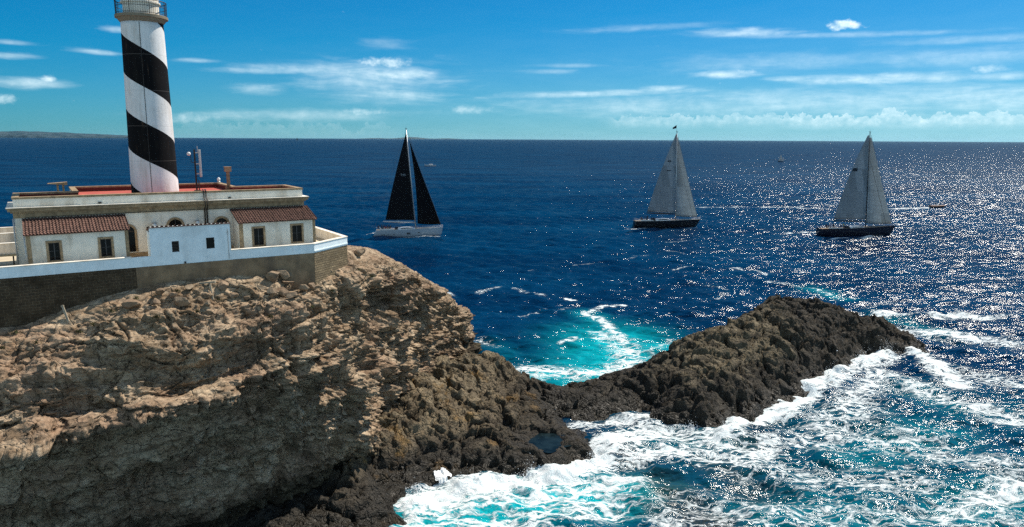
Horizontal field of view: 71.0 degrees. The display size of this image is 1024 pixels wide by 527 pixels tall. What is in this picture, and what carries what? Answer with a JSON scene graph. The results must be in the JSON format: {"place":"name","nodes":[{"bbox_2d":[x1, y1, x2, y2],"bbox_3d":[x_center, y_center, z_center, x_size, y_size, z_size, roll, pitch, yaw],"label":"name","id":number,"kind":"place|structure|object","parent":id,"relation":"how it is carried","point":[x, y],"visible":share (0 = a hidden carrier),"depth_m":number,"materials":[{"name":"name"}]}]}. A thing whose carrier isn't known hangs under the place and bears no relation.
{"place":"outdoors","nodes":[
{"label":"outdoors","id":0,"kind":"place"},
{"bbox_2d":[0,131,127,137],"bbox_3d":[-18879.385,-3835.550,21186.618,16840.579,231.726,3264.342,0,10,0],"label":"coast hills","id":1,"kind":"structure","parent":0,"point":[21,134],"depth_m":19876.08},
{"bbox_2d":[114,0,178,192],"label":"lighthouse tower","id":2,"kind":"structure","parent":0,"point":[152,154],"depth_m":58.65,"materials":[{"name":"paint"}]},
{"bbox_2d":[0,237,324,265],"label":"terrace","id":3,"kind":"structure","parent":0,"point":[6,261],"depth_m":57.38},
{"bbox_2d":[0,254,15,264],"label":"garden table","id":4,"kind":"object","parent":3,"relation":"on","point":[6,255],"visible":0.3,"depth_m":54.74,"materials":[{"name":"white wood"}]},
{"bbox_2d":[0,227,15,232],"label":"sea parapet","id":5,"kind":"structure","parent":3,"relation":"on","point":[6,229],"depth_m":70.32,"materials":[{"name":"white paint"}]},
{"bbox_2d":[0,232,17,253],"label":"courtyard wall","id":6,"kind":"structure","parent":3,"relation":"on","point":[7,243],"depth_m":60.29,"materials":[{"name":"white paint"}]},
{"bbox_2d":[5,183,316,264],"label":"lighthouse building","id":7,"kind":"structure","parent":3,"relation":"on","point":[76,223],"depth_m":56.98,"materials":[{"name":"paint"}]},
{"bbox_2d":[45,240,63,262],"bbox_3d":[-32.999,-0.885,51.739,0.990,1.560,0.270,-6,12,-33],"label":"window","id":8,"kind":"structure","parent":7,"relation":"in","point":[54,249],"depth_m":51.78,"materials":[{"name":"glass"}]},
{"bbox_2d":[47,182,66,190],"bbox_3d":[-40.025,-6.694,63.174,1.498,0.950,0.858,-6,12,-33],"label":"stair canopy","id":9,"kind":"object","parent":7,"relation":"on","point":[57,184],"visible":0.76,"depth_m":63.08,"materials":[{"name":"concrete"}]},
{"bbox_2d":[97,236,114,257],"bbox_3d":[-30.273,-1.210,53.515,1.020,1.580,0.270,-6,12,-33],"label":"window","id":10,"kind":"structure","parent":7,"relation":"in","point":[104,243],"depth_m":53.57,"materials":[{"name":"stone"}]},
{"bbox_2d":[128,224,138,251],"bbox_3d":[-30.204,-2.007,56.502,1.250,2.230,0.090,-6,12,-33],"label":"arched door","id":11,"kind":"structure","parent":7,"relation":"in","point":[132,233],"depth_m":56.70,"materials":[{"name":"stone"}]},
{"bbox_2d":[166,217,183,225],"bbox_3d":[-27.327,-2.486,58.353,1.350,2.570,0.090,-6,12,-33],"label":"arched door","id":12,"kind":"structure","parent":7,"relation":"in","point":[175,220],"depth_m":58.17,"materials":[{"name":"stone"}]},
{"bbox_2d":[187,148,201,190],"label":"antenna mast","id":13,"kind":"object","parent":7,"relation":"on","point":[195,163],"visible":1,"depth_m":65.36,"materials":[{"name":"metal"}]},
{"bbox_2d":[214,216,230,238],"bbox_3d":[-24.367,-2.757,60.295,1.250,2.470,0.090,-6,12,-33],"label":"arched door","id":14,"kind":"structure","parent":7,"relation":"in","point":[219,219],"depth_m":60.12,"materials":[{"name":"stone"}]},
{"bbox_2d":[224,167,230,189],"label":"flue pipe","id":15,"kind":"object","parent":7,"relation":"on","point":[227,170],"visible":0.95,"depth_m":65.53,"materials":[{"name":"stone"}]},
{"bbox_2d":[251,226,265,246],"bbox_3d":[-21.032,-2.260,59.546,1.090,1.680,0.270,-6,12,-33],"label":"window","id":16,"kind":"structure","parent":7,"relation":"in","point":[258,232],"depth_m":59.60,"materials":[{"name":"glass"}]},
{"bbox_2d":[290,223,303,242],"bbox_3d":[-18.375,-2.602,61.271,1.130,1.670,0.270,-6,12,-33],"label":"window","id":17,"kind":"structure","parent":7,"relation":"in","point":[295,229],"depth_m":61.34,"materials":[{"name":"glass"}]},
{"bbox_2d":[146,222,231,265],"bbox_3d":[-25.238,-1.630,56.183,5.840,3.147,1.872,-6,12,-33],"label":"wall","id":18,"kind":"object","parent":3,"relation":"on","point":[183,244],"depth_m":55.38,"materials":[{"name":"paint"}]},
{"bbox_2d":[172,241,178,251],"bbox_3d":[-25.838,-1.319,55.036,0.510,0.840,0.120,-6,12,-33],"label":"window","id":19,"kind":"structure","parent":18,"relation":"in","point":[175,244],"depth_m":55.04,"materials":[{"name":"black glass"}]},
{"bbox_2d":[206,237,214,248],"bbox_3d":[-23.741,-1.630,56.392,0.620,0.870,0.120,-6,12,-33],"label":"window","id":20,"kind":"structure","parent":18,"relation":"in","point":[209,241],"depth_m":56.43,"materials":[{"name":"black glass"}]},
{"bbox_2d":[315,226,344,239],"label":"terrace end wall","id":21,"kind":"structure","parent":3,"relation":"on","point":[322,233],"depth_m":69.32,"materials":[{"name":"white paint"}]},
{"bbox_2d":[0,245,482,526],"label":"cliff","id":22,"kind":"structure","parent":0,"point":[231,448],"depth_m":53.70,"materials":[{"name":"beige stone"}]},
{"bbox_2d":[61,305,68,322],"bbox_3d":[-31.573,3.628,50.759,0.180,1.430,0.180,-22,-3,-18],"label":"broken post","id":23,"kind":"object","parent":22,"relation":"on","point":[65,313],"visible":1,"depth_m":50.70,"materials":[{"name":"concrete"}]},
{"bbox_2d":[121,299,141,308],"bbox_3d":[-27.477,2.931,51.835,1.349,0.792,0.834,-5,11,-26],"label":"boulder","id":24,"kind":"object","parent":22,"relation":"on","point":[129,303],"visible":1,"depth_m":51.55,"materials":[{"name":"beige stone"}]},
{"bbox_2d":[150,298,160,304],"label":"boulder","id":25,"kind":"object","parent":22,"relation":"on","point":[154,301],"visible":1,"depth_m":51.94,"materials":[{"name":"beige stone"}]},
{"bbox_2d":[155,288,164,294],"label":"boulder","id":26,"kind":"object","parent":22,"relation":"on","point":[159,291],"visible":1,"depth_m":53.09,"materials":[{"name":"beige stone"}]},
{"bbox_2d":[169,292,177,297],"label":"boulder","id":27,"kind":"object","parent":22,"relation":"on","point":[172,294],"visible":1,"depth_m":53.32,"materials":[{"name":"stone"}]},
{"bbox_2d":[0,236,347,327],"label":"terrace wall","id":28,"kind":"structure","parent":22,"relation":"on","point":[29,293],"depth_m":53.18,"materials":[{"name":"concrete"}]},
{"bbox_2d":[174,296,190,306],"bbox_3d":[-24.634,2.835,53.611,1.233,0.846,0.809,-2,10,-12],"label":"boulder","id":29,"kind":"object","parent":22,"relation":"on","point":[179,301],"visible":1,"depth_m":53.31,"materials":[{"name":"grey stone"}]},
{"bbox_2d":[0,268,374,348],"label":"scrub","id":30,"kind":"object","parent":22,"relation":"on","point":[80,331],"visible":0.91,"depth_m":51.53,"materials":[{"name":"green plant"}]},
{"bbox_2d":[185,284,193,289],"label":"boulder","id":31,"kind":"object","parent":22,"relation":"on","point":[189,286],"visible":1,"depth_m":54.41,"materials":[{"name":"beige stone"}]},
{"bbox_2d":[198,280,215,283],"bbox_3d":[-23.675,1.478,55.614,1.430,0.180,0.180,-5,11,7],"label":"broken post","id":32,"kind":"object","parent":22,"relation":"on","point":[207,282],"visible":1,"depth_m":55.55,"materials":[{"name":"wood"}]},
{"bbox_2d":[204,300,210,306],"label":"boulder","id":33,"kind":"object","parent":22,"relation":"on","point":[207,303],"visible":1,"depth_m":53.88,"materials":[{"name":"beige stone"}]},
{"bbox_2d":[209,283,213,299],"bbox_3d":[-23.303,2.136,55.593,0.180,1.480,0.180,-16,-16,-8],"label":"broken post","id":34,"kind":"object","parent":22,"relation":"on","point":[210,287],"visible":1,"depth_m":55.56,"materials":[{"name":"concrete"}]},
{"bbox_2d":[218,280,228,290],"bbox_3d":[-22.701,1.748,56.314,0.794,0.683,1.000,19,8,-23],"label":"boulder","id":35,"kind":"object","parent":22,"relation":"on","point":[223,285],"visible":1,"depth_m":56.05,"materials":[{"name":"beige stone"}]},
{"bbox_2d":[229,292,238,297],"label":"boulder","id":36,"kind":"object","parent":22,"relation":"on","point":[232,294],"visible":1,"depth_m":56.10,"materials":[{"name":"beige stone"}]},
{"bbox_2d":[6,266,470,526],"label":"rubble","id":37,"kind":"object","parent":22,"relation":"on","point":[45,362],"visible":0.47,"depth_m":52.19,"materials":[{"name":"brown stone"}]},
{"bbox_2d":[266,286,277,293],"bbox_3d":[-19.215,2.147,57.385,0.915,0.623,0.680,0,10,0],"label":"boulder","id":38,"kind":"object","parent":22,"relation":"on","point":[271,290],"visible":1,"depth_m":57.23,"materials":[{"name":"beige stone"}]},
{"bbox_2d":[265,271,279,282],"bbox_3d":[-19.606,1.093,58.641,1.193,1.002,1.026,-8,13,-40],"label":"boulder","id":39,"kind":"object","parent":22,"relation":"on","point":[272,276],"visible":1,"depth_m":58.34,"materials":[{"name":"brown stone"}]},
{"bbox_2d":[273,269,291,279],"bbox_3d":[-19.114,0.848,59.632,1.608,1.115,0.961,15,-2,-23],"label":"boulder","id":40,"kind":"object","parent":22,"relation":"on","point":[284,274],"visible":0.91,"depth_m":59.34,"materials":[{"name":"grey stone"}]},
{"bbox_2d":[277,287,289,296],"bbox_3d":[-18.686,2.347,58.398,1.100,0.730,0.720,19,23,14],"label":"boulder","id":41,"kind":"object","parent":22,"relation":"on","point":[283,292],"visible":0.93,"depth_m":58.19,"materials":[{"name":"beige stone"}]},
{"bbox_2d":[281,280,293,286],"bbox_3d":[-18.663,1.703,59.721,0.839,0.775,1.248,3,10,13],"label":"boulder","id":42,"kind":"object","parent":22,"relation":"on","point":[287,282],"visible":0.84,"depth_m":59.54,"materials":[{"name":"brown stone"}]},
{"bbox_2d":[286,292,297,298],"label":"boulder","id":43,"kind":"object","parent":22,"relation":"on","point":[291,295],"visible":1,"depth_m":57.94,"materials":[{"name":"beige stone"}]},
{"bbox_2d":[298,284,309,290],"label":"boulder","id":44,"kind":"object","parent":22,"relation":"on","point":[304,287],"visible":1,"depth_m":59.45,"materials":[{"name":"grey stone"}]},
{"bbox_2d":[308,283,315,288],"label":"boulder","id":45,"kind":"object","parent":22,"relation":"on","point":[311,285],"visible":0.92,"depth_m":60.81,"materials":[{"name":"beige stone"}]},
{"bbox_2d":[353,248,365,256],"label":"boulder","id":46,"kind":"object","parent":22,"relation":"on","point":[358,252],"visible":0.98,"depth_m":67.86,"materials":[{"name":"beige stone"}]},
{"bbox_2d":[362,137,452,138],"bbox_3d":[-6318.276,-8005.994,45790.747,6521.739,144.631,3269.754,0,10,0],"label":"island hills","id":47,"kind":"structure","parent":0,"point":[404,137],"depth_m":44557.35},
{"bbox_2d":[0,138,1023,526],"bbox_3d":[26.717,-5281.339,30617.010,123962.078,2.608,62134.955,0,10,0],"label":"sea","id":48,"kind":"structure","parent":0,"point":[544,260],"depth_m":160.37,"materials":[{"name":"liquid"}]},
{"bbox_2d":[374,128,442,236],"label":"sailing yacht","id":49,"kind":"object","parent":48,"relation":"on","point":[401,205],"visible":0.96,"depth_m":238.45,"materials":[{"name":"black fabric"}]},
{"bbox_2d":[632,134,699,228],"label":"sailing yacht","id":50,"kind":"object","parent":48,"relation":"on","point":[672,193],"visible":0.94,"depth_m":264.91,"materials":[{"name":"white fabric"}]},
{"bbox_2d":[405,307,975,498],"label":"spray","id":51,"kind":"object","parent":48,"relation":"on","point":[691,428],"visible":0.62,"depth_m":72.45,"materials":[{"name":"white liquid"}]},
{"bbox_2d":[816,135,895,236],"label":"sailing yacht","id":52,"kind":"object","parent":48,"relation":"on","point":[863,195],"visible":0.99,"depth_m":244.98,"materials":[{"name":"white fabric"}]},
{"bbox_2d":[929,204,945,207],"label":"rigid inflatable","id":53,"kind":"object","parent":48,"relation":"on","point":[936,206],"visible":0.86,"depth_m":349.60,"materials":[{"name":"grey rubber"}]},
{"bbox_2d":[0,0,1023,141],"label":"sky","id":54,"kind":"structure","parent":0,"point":[730,70],"materials":[{"name":"blue"}]},
{"bbox_2d":[524,433,570,452],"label":"tide pool water","id":55,"kind":"structure","parent":0,"point":[548,442],"depth_m":73.29,"materials":[{"name":"blue liquid"}]},
{"bbox_2d":[229,294,928,526],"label":"rock shelf","id":56,"kind":"object","parent":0,"point":[483,411],"visible":0.47,"depth_m":83.65,"materials":[{"name":"brown stone"}]},
{"bbox_2d":[434,468,451,483],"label":"backwash water","id":57,"kind":"structure","parent":56,"relation":"on","point":[439,477],"depth_m":67.82,"materials":[{"name":"white liquid"}]}
]}

